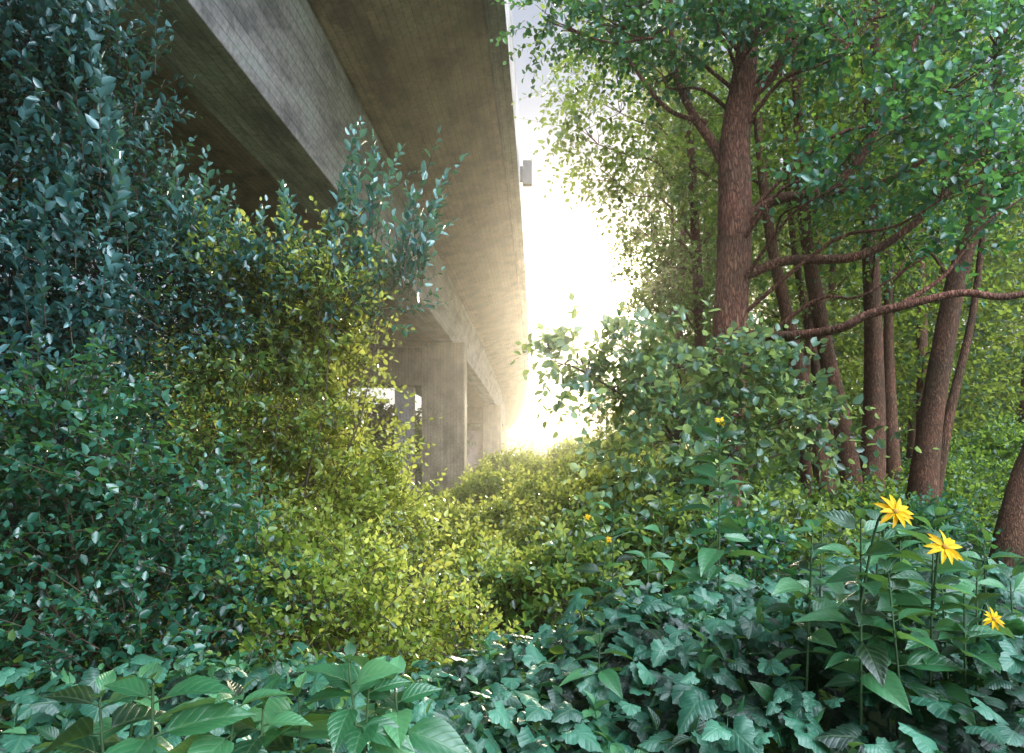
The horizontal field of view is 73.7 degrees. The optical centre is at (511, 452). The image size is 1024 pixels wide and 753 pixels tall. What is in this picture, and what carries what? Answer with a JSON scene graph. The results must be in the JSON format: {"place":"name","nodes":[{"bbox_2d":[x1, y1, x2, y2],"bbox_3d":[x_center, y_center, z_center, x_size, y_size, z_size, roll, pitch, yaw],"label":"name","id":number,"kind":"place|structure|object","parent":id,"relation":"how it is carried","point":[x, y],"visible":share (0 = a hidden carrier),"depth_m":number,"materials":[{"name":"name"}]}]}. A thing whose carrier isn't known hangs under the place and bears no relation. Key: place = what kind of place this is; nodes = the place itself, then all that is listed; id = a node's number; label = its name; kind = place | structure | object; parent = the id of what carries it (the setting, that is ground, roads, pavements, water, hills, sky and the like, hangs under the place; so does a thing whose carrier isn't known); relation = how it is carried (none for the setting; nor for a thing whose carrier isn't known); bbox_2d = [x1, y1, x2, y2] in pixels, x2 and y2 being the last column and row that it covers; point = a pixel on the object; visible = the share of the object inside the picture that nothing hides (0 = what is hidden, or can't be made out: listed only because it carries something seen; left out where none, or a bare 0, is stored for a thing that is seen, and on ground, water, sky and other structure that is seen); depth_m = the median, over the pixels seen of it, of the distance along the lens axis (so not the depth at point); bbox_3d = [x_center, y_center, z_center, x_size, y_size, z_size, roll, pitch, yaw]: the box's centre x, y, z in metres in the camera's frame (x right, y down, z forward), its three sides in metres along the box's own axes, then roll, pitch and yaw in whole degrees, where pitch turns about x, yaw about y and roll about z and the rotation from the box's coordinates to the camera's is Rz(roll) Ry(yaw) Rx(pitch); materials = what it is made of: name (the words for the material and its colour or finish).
{"place":"outdoors","nodes":[
{"label":"outdoors","id":0,"kind":"place"},
{"bbox_2d":[0,457,1012,752],"bbox_3d":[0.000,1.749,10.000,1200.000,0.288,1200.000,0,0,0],"label":"ground","id":1,"kind":"structure","parent":0,"point":[876,717],"depth_m":6.26,"materials":[{"name":"soil"}]},
{"bbox_2d":[33,670,172,752],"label":"sunflower plant","id":2,"kind":"object","parent":1,"relation":"on","point":[78,732],"visible":0.89,"depth_m":1.65,"materials":[{"name":"green plant"}]},
{"bbox_2d":[55,661,172,752],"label":"sunflower plant","id":3,"kind":"object","parent":1,"relation":"on","point":[111,738],"visible":0.46,"depth_m":1.80,"materials":[{"name":"green plant"}]},
{"bbox_2d":[0,0,269,651],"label":"privet shrub","id":4,"kind":"object","parent":1,"relation":"on","point":[49,49],"visible":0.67,"depth_m":5.37,"materials":[{"name":"green plant"}]},
{"bbox_2d":[0,180,331,597],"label":"elder shrub","id":5,"kind":"object","parent":1,"relation":"on","point":[178,365],"visible":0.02,"depth_m":8.40,"materials":[{"name":"green plant"}]},
{"bbox_2d":[0,310,354,733],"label":"privet shrub","id":6,"kind":"object","parent":1,"relation":"on","point":[168,547],"visible":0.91,"depth_m":4.25,"materials":[{"name":"green plant"}]},
{"bbox_2d":[103,662,256,752],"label":"sunflower plant","id":7,"kind":"object","parent":1,"relation":"on","point":[204,718],"visible":0.99,"depth_m":1.48,"materials":[{"name":"green plant"}]},
{"bbox_2d":[155,678,292,752],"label":"sunflower plant","id":8,"kind":"object","parent":1,"relation":"on","point":[207,742],"visible":0.81,"depth_m":1.54,"materials":[{"name":"green plant"}]},
{"bbox_2d":[94,173,398,653],"bbox_3d":[-2.151,-0.196,5.782,2.499,4.266,2.150,0,0,0],"label":"privet shrub","id":9,"kind":"object","parent":1,"relation":"on","point":[261,405],"visible":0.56,"depth_m":5.54,"materials":[{"name":"green plant"}]},
{"bbox_2d":[48,116,468,650],"bbox_3d":[-2.061,-0.556,5.898,3.192,4.517,1.934,0,0,-14],"label":"privet shrub","id":10,"kind":"object","parent":1,"relation":"on","point":[425,240],"visible":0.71,"depth_m":5.54,"materials":[{"name":"green plant"}]},
{"bbox_2d":[1,0,528,492],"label":"highway overpass","id":11,"kind":"object","parent":1,"relation":"on","point":[285,90],"visible":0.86,"depth_m":14.11,"materials":[{"name":"concrete"}]},
{"bbox_2d":[520,160,531,186],"bbox_3d":[0.379,-7.575,18.500,0.320,0.650,0.200,0,0,0],"label":"utility box","id":12,"kind":"object","parent":11,"relation":"attached to","point":[526,173],"visible":0.97,"depth_m":18.40,"materials":[{"name":"metal"}]},
{"bbox_2d":[231,673,312,752],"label":"sunflower plant","id":13,"kind":"object","parent":1,"relation":"on","point":[270,720],"visible":0.89,"depth_m":1.62,"materials":[{"name":"green plant"}]},
{"bbox_2d":[247,671,353,752],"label":"sunflower plant","id":14,"kind":"object","parent":1,"relation":"on","point":[275,740],"visible":0.77,"depth_m":1.79,"materials":[{"name":"green plant"}]},
{"bbox_2d":[186,211,480,655],"bbox_3d":[-1.594,-0.136,5.928,2.640,4.036,2.418,0,0,0],"label":"privet shrub","id":15,"kind":"object","parent":1,"relation":"on","point":[365,498],"visible":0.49,"depth_m":5.84,"materials":[{"name":"green plant"}]},
{"bbox_2d":[278,642,413,752],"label":"sunflower plant","id":16,"kind":"object","parent":1,"relation":"on","point":[372,672],"visible":0.94,"depth_m":1.71,"materials":[{"name":"green plant"}]},
{"bbox_2d":[282,656,414,752],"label":"sunflower plant","id":17,"kind":"object","parent":1,"relation":"on","point":[356,739],"visible":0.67,"depth_m":1.77,"materials":[{"name":"green plant"}]},
{"bbox_2d":[177,504,531,703],"bbox_3d":[-0.969,1.088,4.484,2.229,1.495,1.873,0,0,-40],"label":"bramble shrub","id":18,"kind":"object","parent":1,"relation":"on","point":[354,618],"visible":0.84,"depth_m":4.45,"materials":[{"name":"green plant"}]},
{"bbox_2d":[361,655,468,752],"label":"sunflower plant","id":19,"kind":"object","parent":1,"relation":"on","point":[432,734],"visible":0.72,"depth_m":1.81,"materials":[{"name":"green plant"}]},
{"bbox_2d":[392,489,489,550],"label":"shrub","id":20,"kind":"object","parent":1,"relation":"on","point":[443,507],"visible":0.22,"depth_m":12.66,"materials":[{"name":"green plant"}]},
{"bbox_2d":[411,506,526,582],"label":"shrub","id":21,"kind":"object","parent":1,"relation":"on","point":[451,539],"visible":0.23,"depth_m":9.37,"materials":[{"name":"green plant"}]},
{"bbox_2d":[435,461,539,508],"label":"shrub","id":22,"kind":"object","parent":1,"relation":"on","point":[490,482],"visible":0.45,"depth_m":18.39,"materials":[{"name":"green plant"}]},
{"bbox_2d":[433,487,546,548],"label":"shrub","id":23,"kind":"object","parent":1,"relation":"on","point":[505,509],"visible":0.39,"depth_m":11.79,"materials":[{"name":"green plant"}]},
{"bbox_2d":[419,516,572,619],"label":"shrub","id":24,"kind":"object","parent":1,"relation":"on","point":[484,544],"visible":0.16,"depth_m":7.48,"materials":[{"name":"green plant"}]},
{"bbox_2d":[438,526,570,646],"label":"shrub","id":25,"kind":"object","parent":1,"relation":"on","point":[499,584],"visible":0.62,"depth_m":6.44,"materials":[{"name":"green plant"}]},
{"bbox_2d":[462,444,549,475],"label":"shrub","id":26,"kind":"object","parent":1,"relation":"on","point":[500,459],"visible":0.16,"depth_m":29.37,"materials":[{"name":"green plant"}]},
{"bbox_2d":[0,551,1023,752],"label":"vine ground cover","id":27,"kind":"object","parent":1,"relation":"on","point":[651,650],"visible":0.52,"depth_m":2.78,"materials":[{"name":"green plant"}]},
{"bbox_2d":[0,547,1023,752],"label":"herb ground cover","id":28,"kind":"object","parent":1,"relation":"on","point":[251,661],"visible":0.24,"depth_m":2.87,"materials":[{"name":"green plant"}]},
{"bbox_2d":[0,148,1023,474],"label":"distant wood","id":29,"kind":"object","parent":1,"relation":"on","point":[390,412],"visible":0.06,"depth_m":40.71,"materials":[{"name":"green plant"}]},
{"bbox_2d":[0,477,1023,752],"bbox_3d":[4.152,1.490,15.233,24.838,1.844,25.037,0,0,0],"label":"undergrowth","id":30,"kind":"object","parent":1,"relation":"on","point":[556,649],"visible":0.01,"depth_m":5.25,"materials":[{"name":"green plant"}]},
{"bbox_2d":[485,459,574,521],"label":"shrub","id":31,"kind":"object","parent":1,"relation":"on","point":[522,488],"visible":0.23,"depth_m":13.72,"materials":[{"name":"green plant"}]},
{"bbox_2d":[498,451,565,478],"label":"shrub","id":32,"kind":"object","parent":1,"relation":"on","point":[532,466],"visible":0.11,"depth_m":21.64,"materials":[{"name":"green plant"}]},
{"bbox_2d":[493,486,578,558],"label":"shrub","id":33,"kind":"object","parent":1,"relation":"on","point":[525,533],"visible":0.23,"depth_m":8.37,"materials":[{"name":"green plant"}]},
{"bbox_2d":[507,434,608,445],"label":"distant overpass","id":34,"kind":"object","parent":1,"relation":"on","point":[530,437],"visible":0.02,"depth_m":210.70,"materials":[{"name":"concrete"}]},
{"bbox_2d":[509,465,616,530],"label":"shrub","id":35,"kind":"object","parent":1,"relation":"on","point":[552,490],"visible":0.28,"depth_m":10.48,"materials":[{"name":"green plant"}]},
{"bbox_2d":[490,490,638,629],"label":"shrub","id":36,"kind":"object","parent":1,"relation":"on","point":[561,566],"visible":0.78,"depth_m":6.14,"materials":[{"name":"green plant"}]},
{"bbox_2d":[540,435,598,461],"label":"shrub","id":37,"kind":"object","parent":1,"relation":"on","point":[571,443],"visible":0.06,"depth_m":32.68,"materials":[{"name":"green plant"}]},
{"bbox_2d":[538,442,607,493],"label":"shrub","id":38,"kind":"object","parent":1,"relation":"on","point":[565,462],"visible":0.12,"depth_m":15.29,"materials":[{"name":"green plant"}]},
{"bbox_2d":[512,480,663,604],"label":"shrub","id":39,"kind":"object","parent":1,"relation":"on","point":[577,517],"visible":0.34,"depth_m":7.27,"materials":[{"name":"green plant"}]},
{"bbox_2d":[563,545,628,661],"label":"sunflower plant","id":40,"kind":"object","parent":1,"relation":"on","point":[589,567],"visible":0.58,"depth_m":3.97,"materials":[{"name":"green plant"}]},
{"bbox_2d":[558,611,634,698],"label":"sunflower plant","id":41,"kind":"object","parent":1,"relation":"on","point":[609,678],"visible":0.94,"depth_m":2.90,"materials":[{"name":"green plant"}]},
{"bbox_2d":[568,430,641,462],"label":"shrub","id":42,"kind":"object","parent":1,"relation":"on","point":[607,446],"visible":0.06,"depth_m":18.04,"materials":[{"name":"green plant"}]},
{"bbox_2d":[582,500,639,608],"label":"sunflower plant","id":43,"kind":"object","parent":1,"relation":"on","point":[614,581],"visible":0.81,"depth_m":4.20,"materials":[{"name":"green plant"}]},
{"bbox_2d":[555,443,671,570],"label":"shrub","id":44,"kind":"object","parent":1,"relation":"on","point":[593,479],"visible":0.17,"depth_m":9.55,"materials":[{"name":"green plant"}]},
{"bbox_2d":[581,414,687,461],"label":"shrub","id":45,"kind":"object","parent":1,"relation":"on","point":[598,432],"visible":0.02,"depth_m":20.07,"materials":[{"name":"green plant"}]},
{"bbox_2d":[624,536,671,716],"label":"sunflower plant","id":46,"kind":"object","parent":1,"relation":"on","point":[648,565],"visible":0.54,"depth_m":4.05,"materials":[{"name":"green plant"}]},
{"bbox_2d":[606,511,693,595],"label":"sunflower plant","id":47,"kind":"object","parent":1,"relation":"on","point":[669,564],"visible":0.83,"depth_m":4.29,"materials":[{"name":"green plant"}]},
{"bbox_2d":[559,30,751,437],"bbox_3d":[5.653,-6.173,22.735,5.887,15.954,7.429,0,0,35],"label":"alder tree","id":48,"kind":"object","parent":1,"relation":"on","point":[601,419],"visible":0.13,"depth_m":21.97,"materials":[{"name":"green plant"}]},
{"bbox_2d":[575,462,743,610],"bbox_3d":[1.497,1.032,6.900,1.772,1.891,1.694,0,0,0],"label":"shrub","id":49,"kind":"object","parent":1,"relation":"on","point":[669,520],"visible":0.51,"depth_m":6.87,"materials":[{"name":"green plant"}]},
{"bbox_2d":[603,130,717,430],"bbox_3d":[6.215,-5.938,26.382,5.619,15.475,6.330,0,0,0],"label":"alder tree","id":50,"kind":"object","parent":1,"relation":"on","point":[632,258],"visible":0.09,"depth_m":25.62,"materials":[{"name":"green plant"}]},
{"bbox_2d":[511,0,845,523],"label":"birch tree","id":51,"kind":"object","parent":1,"relation":"on","point":[697,304],"visible":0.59,"depth_m":13.62,"materials":[{"name":"green plant"}]},
{"bbox_2d":[598,29,810,444],"bbox_3d":[7.110,-6.384,24.416,6.579,16.402,6.456,0,0,-22],"label":"alder tree","id":52,"kind":"object","parent":1,"relation":"on","point":[619,274],"visible":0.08,"depth_m":24.23,"materials":[{"name":"green plant"}]},
{"bbox_2d":[664,417,775,612],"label":"sunflower plant","id":53,"kind":"object","parent":1,"relation":"on","point":[708,558],"visible":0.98,"depth_m":4.33,"materials":[{"name":"green plant"}]},
{"bbox_2d":[509,292,939,588],"bbox_3d":[2.310,0.031,7.929,4.689,3.542,2.700,0,0,0],"label":"hazel tree","id":54,"kind":"object","parent":1,"relation":"on","point":[646,362],"visible":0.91,"depth_m":7.61,"materials":[{"name":"green plant"}]},
{"bbox_2d":[613,1,845,440],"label":"alder tree","id":55,"kind":"object","parent":1,"relation":"on","point":[640,292],"visible":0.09,"depth_m":19.04,"materials":[{"name":"green plant"}]},
{"bbox_2d":[656,493,820,600],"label":"shrub","id":56,"kind":"object","parent":1,"relation":"on","point":[764,539],"visible":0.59,"depth_m":6.42,"materials":[{"name":"green plant"}]},
{"bbox_2d":[693,448,800,520],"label":"shrub","id":57,"kind":"object","parent":1,"relation":"on","point":[776,464],"visible":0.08,"depth_m":14.28,"materials":[{"name":"green plant"}]},
{"bbox_2d":[490,0,1023,564],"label":"alder tree","id":58,"kind":"object","parent":1,"relation":"on","point":[738,218],"visible":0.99,"depth_m":8.18,"materials":[{"name":"green plant"}]},
{"bbox_2d":[624,0,924,554],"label":"alder tree","id":59,"kind":"object","parent":1,"relation":"on","point":[768,229],"visible":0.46,"depth_m":10.94,"materials":[{"name":"green plant"}]},
{"bbox_2d":[681,2,896,491],"bbox_3d":[5.447,-3.731,12.842,4.357,11.089,3.942,0,0,0],"label":"alder tree","id":60,"kind":"object","parent":1,"relation":"on","point":[815,366],"visible":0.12,"depth_m":12.95,"materials":[{"name":"green plant"}]},
{"bbox_2d":[686,0,894,539],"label":"alder tree","id":61,"kind":"object","parent":1,"relation":"on","point":[762,281],"visible":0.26,"depth_m":12.11,"materials":[{"name":"green plant"}]},
{"bbox_2d":[741,465,848,561],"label":"shrub","id":62,"kind":"object","parent":1,"relation":"on","point":[787,484],"visible":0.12,"depth_m":9.30,"materials":[{"name":"green plant"}]},
{"bbox_2d":[760,445,837,495],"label":"shrub","id":63,"kind":"object","parent":1,"relation":"on","point":[786,463],"visible":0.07,"depth_m":15.30,"materials":[{"name":"green plant"}]},
{"bbox_2d":[761,519,839,748],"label":"sunflower plant","id":64,"kind":"object","parent":1,"relation":"on","point":[822,636],"visible":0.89,"depth_m":2.44,"materials":[{"name":"green plant"}]},
{"bbox_2d":[737,469,883,588],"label":"shrub","id":65,"kind":"object","parent":1,"relation":"on","point":[801,552],"visible":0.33,"depth_m":6.92,"materials":[{"name":"green plant"}]},
{"bbox_2d":[681,0,952,498],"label":"alder tree","id":66,"kind":"object","parent":1,"relation":"on","point":[820,319],"visible":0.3,"depth_m":11.36,"materials":[{"name":"green plant"}]},
{"bbox_2d":[789,518,844,700],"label":"sunflower plant","id":67,"kind":"object","parent":1,"relation":"on","point":[837,587],"visible":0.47,"depth_m":2.80,"materials":[{"name":"green plant"}]},
{"bbox_2d":[759,42,901,425],"bbox_3d":[11.704,-6.712,25.735,5.842,17.042,6.113,0,0,44],"label":"alder tree","id":68,"kind":"object","parent":1,"relation":"on","point":[853,395],"visible":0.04,"depth_m":24.42,"materials":[{"name":"green plant"}]},
{"bbox_2d":[748,0,942,429],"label":"alder tree","id":69,"kind":"object","parent":1,"relation":"on","point":[832,286],"visible":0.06,"depth_m":19.88,"materials":[{"name":"green plant"}]},
{"bbox_2d":[715,0,976,446],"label":"alder tree","id":70,"kind":"object","parent":1,"relation":"on","point":[845,347],"visible":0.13,"depth_m":16.44,"materials":[{"name":"green plant"}]},
{"bbox_2d":[792,494,913,735],"bbox_3d":[1.180,0.940,2.251,0.339,1.620,0.353,0,0,-39],"label":"sunflower plant","id":71,"kind":"object","parent":1,"relation":"on","point":[875,656],"visible":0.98,"depth_m":2.23,"materials":[{"name":"green plant"}]},
{"bbox_2d":[783,467,927,559],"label":"shrub","id":72,"kind":"object","parent":1,"relation":"on","point":[863,498],"visible":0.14,"depth_m":8.88,"materials":[{"name":"green plant"}]},
{"bbox_2d":[772,0,984,488],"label":"alder tree","id":73,"kind":"object","parent":1,"relation":"on","point":[879,190],"visible":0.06,"depth_m":12.48,"materials":[{"name":"green plant"}]},
{"bbox_2d":[823,508,936,734],"bbox_3d":[1.334,0.980,2.508,0.310,1.540,0.307,0,0,-40],"label":"sunflower plant","id":74,"kind":"object","parent":1,"relation":"on","point":[844,574],"visible":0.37,"depth_m":2.52,"materials":[{"name":"green plant"}]},
{"bbox_2d":[853,510,921,741],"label":"sunflower plant","id":75,"kind":"object","parent":1,"relation":"on","point":[912,587],"visible":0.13,"depth_m":2.75,"materials":[{"name":"green plant"}]},
{"bbox_2d":[764,0,1023,500],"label":"alder tree","id":76,"kind":"object","parent":1,"relation":"on","point":[873,391],"visible":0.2,"depth_m":11.85,"materials":[{"name":"green plant"}]},
{"bbox_2d":[838,528,955,738],"bbox_3d":[1.388,1.015,2.501,0.310,1.471,0.361,0,0,-43],"label":"sunflower plant","id":77,"kind":"object","parent":1,"relation":"on","point":[923,632],"visible":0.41,"depth_m":2.50,"materials":[{"name":"green plant"}]},
{"bbox_2d":[773,1,1023,497],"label":"alder tree","id":78,"kind":"object","parent":1,"relation":"on","point":[893,452],"visible":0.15,"depth_m":13.89,"materials":[{"name":"green plant"}]},
{"bbox_2d":[843,557,966,724],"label":"sunflower plant","id":79,"kind":"object","parent":1,"relation":"on","point":[938,662],"visible":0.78,"depth_m":2.23,"materials":[{"name":"green plant"}]},
{"bbox_2d":[796,0,1023,572],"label":"alder tree","id":80,"kind":"object","parent":1,"relation":"on","point":[924,471],"visible":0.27,"depth_m":9.89,"materials":[{"name":"green plant"}]},
{"bbox_2d":[796,0,1023,429],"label":"alder tree","id":81,"kind":"object","parent":1,"relation":"on","point":[922,330],"visible":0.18,"depth_m":15.98,"materials":[{"name":"green plant"}]},
{"bbox_2d":[871,514,984,725],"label":"sunflower plant","id":82,"kind":"object","parent":1,"relation":"on","point":[953,690],"visible":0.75,"depth_m":2.27,"materials":[{"name":"green plant"}]},
{"bbox_2d":[832,0,1023,434],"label":"alder tree","id":83,"kind":"object","parent":1,"relation":"on","point":[988,309],"visible":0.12,"depth_m":17.95,"materials":[{"name":"green plant"}]},
{"bbox_2d":[836,41,1023,468],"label":"alder tree","id":84,"kind":"object","parent":1,"relation":"on","point":[910,441],"visible":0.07,"depth_m":22.56,"materials":[{"name":"green plant"}]},
{"bbox_2d":[871,454,1004,550],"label":"shrub","id":85,"kind":"object","parent":1,"relation":"on","point":[981,497],"visible":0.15,"depth_m":10.55,"materials":[{"name":"green plant"}]},
{"bbox_2d":[861,0,1023,497],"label":"alder tree","id":86,"kind":"object","parent":1,"relation":"on","point":[951,405],"visible":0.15,"depth_m":10.55,"materials":[{"name":"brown plant"}]},
{"bbox_2d":[894,525,992,679],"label":"sunflower plant","id":87,"kind":"object","parent":1,"relation":"on","point":[924,554],"visible":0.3,"depth_m":2.50,"materials":[{"name":"green plant"}]},
{"bbox_2d":[868,481,1019,580],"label":"shrub","id":88,"kind":"object","parent":1,"relation":"on","point":[917,509],"visible":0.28,"depth_m":8.26,"materials":[{"name":"green plant"}]},
{"bbox_2d":[886,453,1003,529],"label":"shrub","id":89,"kind":"object","parent":1,"relation":"on","point":[950,465],"visible":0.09,"depth_m":12.69,"materials":[{"name":"green plant"}]},
{"bbox_2d":[912,504,981,618],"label":"sunflower plant","id":90,"kind":"object","parent":1,"relation":"on","point":[934,510],"visible":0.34,"depth_m":2.94,"materials":[{"name":"green plant"}]},
{"bbox_2d":[901,436,1014,521],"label":"shrub","id":91,"kind":"object","parent":1,"relation":"on","point":[982,466],"visible":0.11,"depth_m":14.45,"materials":[{"name":"green plant"}]},
{"bbox_2d":[894,40,1023,427],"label":"alder tree","id":92,"kind":"object","parent":1,"relation":"on","point":[1020,404],"visible":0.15,"depth_m":19.96,"materials":[{"name":"green plant"}]},
{"bbox_2d":[913,581,1005,729],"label":"sunflower plant","id":93,"kind":"object","parent":1,"relation":"on","point":[990,659],"visible":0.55,"depth_m":2.23,"materials":[{"name":"green plant"}]},
{"bbox_2d":[911,1,1023,567],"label":"alder tree","id":94,"kind":"object","parent":1,"relation":"on","point":[1010,521],"visible":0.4,"depth_m":7.92,"materials":[{"name":"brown plant"}]},
{"bbox_2d":[929,570,1014,738],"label":"sunflower plant","id":95,"kind":"object","parent":1,"relation":"on","point":[971,621],"visible":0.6,"depth_m":2.33,"materials":[{"name":"green plant"}]},
{"bbox_2d":[943,528,1023,725],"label":"sunflower plant","id":96,"kind":"object","parent":1,"relation":"on","point":[990,602],"visible":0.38,"depth_m":2.97,"materials":[{"name":"green plant"}]},
{"bbox_2d":[950,417,1023,483],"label":"shrub","id":97,"kind":"object","parent":1,"relation":"on","point":[1003,449],"visible":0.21,"depth_m":15.61,"materials":[{"name":"green plant"}]},
{"bbox_2d":[951,407,1023,452],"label":"shrub","id":98,"kind":"object","parent":1,"relation":"on","point":[998,419],"visible":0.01,"depth_m":17.98,"materials":[{"name":"green plant"}]},
{"bbox_2d":[967,563,1023,750],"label":"sunflower plant","id":99,"kind":"object","parent":1,"relation":"on","point":[1019,581],"visible":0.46,"depth_m":2.64,"materials":[{"name":"green plant"}]},
{"bbox_2d":[0,0,1023,454],"label":"sky","id":100,"kind":"structure","parent":0,"point":[565,253],"materials":[{"name":"white"}]},
{"bbox_2d":[649,66,798,436],"bbox_3d":[7.858,-6.781,28.057,7.855,17.167,5.549,0,0,42],"label":"alder tree","id":101,"kind":"object","parent":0,"point":[751,287],"visible":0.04,"depth_m":27.33,"materials":[{"name":"green plant"}]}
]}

